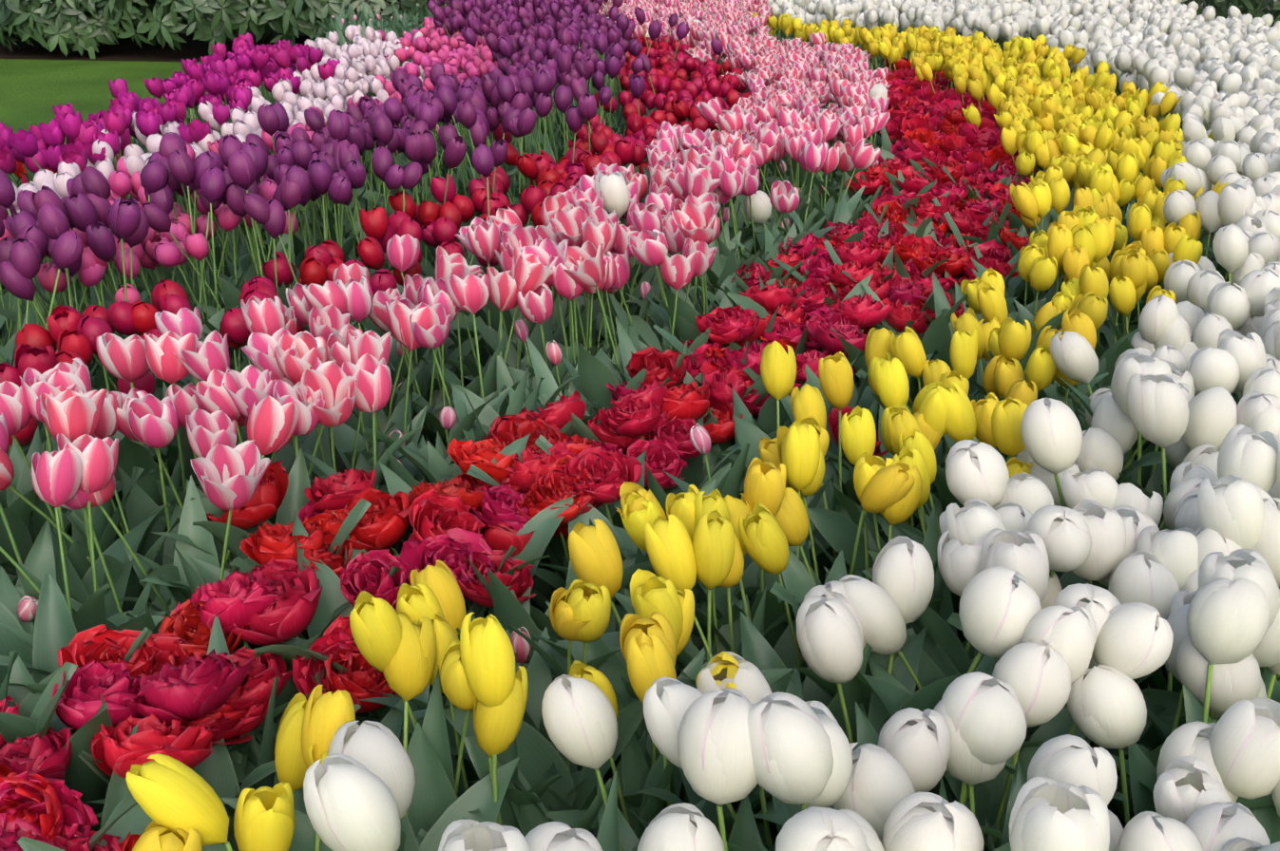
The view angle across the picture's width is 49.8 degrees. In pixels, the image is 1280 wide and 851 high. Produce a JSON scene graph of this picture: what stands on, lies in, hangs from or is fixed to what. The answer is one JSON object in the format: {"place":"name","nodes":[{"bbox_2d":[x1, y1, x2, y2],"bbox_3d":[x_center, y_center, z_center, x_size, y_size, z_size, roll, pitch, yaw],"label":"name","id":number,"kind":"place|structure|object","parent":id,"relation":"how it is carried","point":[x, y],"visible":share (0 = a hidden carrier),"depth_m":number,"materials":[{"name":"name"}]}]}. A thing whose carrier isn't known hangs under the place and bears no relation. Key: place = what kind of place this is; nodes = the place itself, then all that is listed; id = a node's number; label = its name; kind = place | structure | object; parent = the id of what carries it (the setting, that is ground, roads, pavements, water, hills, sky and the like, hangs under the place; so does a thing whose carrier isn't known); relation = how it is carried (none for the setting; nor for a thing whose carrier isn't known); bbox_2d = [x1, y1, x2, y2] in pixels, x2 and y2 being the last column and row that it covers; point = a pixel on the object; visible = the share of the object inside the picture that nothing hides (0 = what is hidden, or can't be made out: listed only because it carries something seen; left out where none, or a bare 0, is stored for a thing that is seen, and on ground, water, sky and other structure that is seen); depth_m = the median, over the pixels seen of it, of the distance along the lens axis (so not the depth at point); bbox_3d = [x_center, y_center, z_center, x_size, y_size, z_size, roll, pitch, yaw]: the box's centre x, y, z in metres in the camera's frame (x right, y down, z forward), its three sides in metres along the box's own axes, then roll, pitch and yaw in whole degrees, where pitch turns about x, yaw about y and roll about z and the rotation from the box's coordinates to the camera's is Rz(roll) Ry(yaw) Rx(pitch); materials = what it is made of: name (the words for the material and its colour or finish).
{"place":"outdoors","nodes":[
{"label":"outdoors","id":0,"kind":"place"},
{"bbox_2d":[295,37,312,42],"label":"bed soil","id":1,"kind":"structure","parent":0,"point":[303,41],"depth_m":11.87,"materials":[{"name":"black soil"}]},
{"bbox_2d":[12,146,147,185],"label":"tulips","id":2,"kind":"object","parent":1,"relation":"on","point":[19,170],"visible":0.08,"depth_m":4.71,"materials":[{"name":"plant"}]},
{"bbox_2d":[0,32,340,203],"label":"tulips","id":3,"kind":"object","parent":1,"relation":"on","point":[34,149],"visible":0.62,"depth_m":4.46,"materials":[{"name":"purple plant"}]},
{"bbox_2d":[0,24,425,335],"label":"tulips","id":4,"kind":"object","parent":1,"relation":"on","point":[361,65],"visible":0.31,"depth_m":4.86,"materials":[{"name":"white plant"}]},
{"bbox_2d":[0,16,506,376],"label":"tulips","id":5,"kind":"object","parent":1,"relation":"on","point":[454,53],"visible":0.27,"depth_m":3.35,"materials":[{"name":"pink plant"}]},
{"bbox_2d":[0,0,724,392],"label":"tulips","id":6,"kind":"object","parent":1,"relation":"on","point":[536,89],"visible":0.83,"depth_m":3.57,"materials":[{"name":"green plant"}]},
{"bbox_2d":[0,0,896,632],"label":"tulips","id":7,"kind":"object","parent":1,"relation":"on","point":[815,110],"visible":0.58,"depth_m":2.51,"materials":[{"name":"pink plant"}]},
{"bbox_2d":[0,53,1035,850],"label":"peony tulips","id":8,"kind":"object","parent":1,"relation":"on","point":[504,506],"visible":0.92,"depth_m":2.00,"materials":[{"name":"red plant"}]},
{"bbox_2d":[15,4,1129,850],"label":"tulip bud","id":9,"kind":"object","parent":1,"relation":"on","point":[38,563],"visible":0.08,"depth_m":2.68,"materials":[{"name":"pink plant"}]},
{"bbox_2d":[0,0,1275,850],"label":"leaves","id":10,"kind":"object","parent":1,"relation":"on","point":[28,656],"visible":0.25,"depth_m":1.98,"materials":[{"name":"green plant"}]},
{"bbox_2d":[0,0,1279,850],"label":"tulips","id":11,"kind":"object","parent":1,"relation":"on","point":[1139,639],"depth_m":1.60,"materials":[{"name":"white plant"}]},
{"bbox_2d":[125,10,1230,850],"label":"tulips","id":12,"kind":"object","parent":1,"relation":"on","point":[1098,150],"visible":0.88,"depth_m":1.92,"materials":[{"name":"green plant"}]},
{"bbox_2d":[0,8,1274,61],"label":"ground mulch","id":13,"kind":"object","parent":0,"point":[129,49],"visible":0.07,"depth_m":11.11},
{"bbox_2d":[0,10,1279,181],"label":"lawn","id":14,"kind":"structure","parent":0,"point":[32,91],"depth_m":9.25,"materials":[{"name":"green plant"}]},
{"bbox_2d":[83,0,304,42],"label":"shrub","id":15,"kind":"object","parent":14,"relation":"on","point":[142,8],"visible":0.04,"depth_m":11.21,"materials":[{"name":"green plant"}]},
{"bbox_2d":[0,0,445,58],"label":"rhododendron shrub","id":16,"kind":"object","parent":14,"relation":"on","point":[69,24],"visible":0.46,"depth_m":10.33,"materials":[{"name":"green plant"}]},
{"bbox_2d":[1181,0,1279,20],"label":"rhododendron shrub","id":17,"kind":"object","parent":14,"relation":"on","point":[1252,8],"visible":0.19,"depth_m":11.66,"materials":[{"name":"green plant"}]},
{"bbox_2d":[1198,5,1271,11],"bbox_3d":[16.050,-4.086,13.773,28.616,0.050,0.070,2,21,6],"label":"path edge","id":18,"kind":"object","parent":14,"relation":"on","point":[1201,8],"depth_m":14.73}
]}

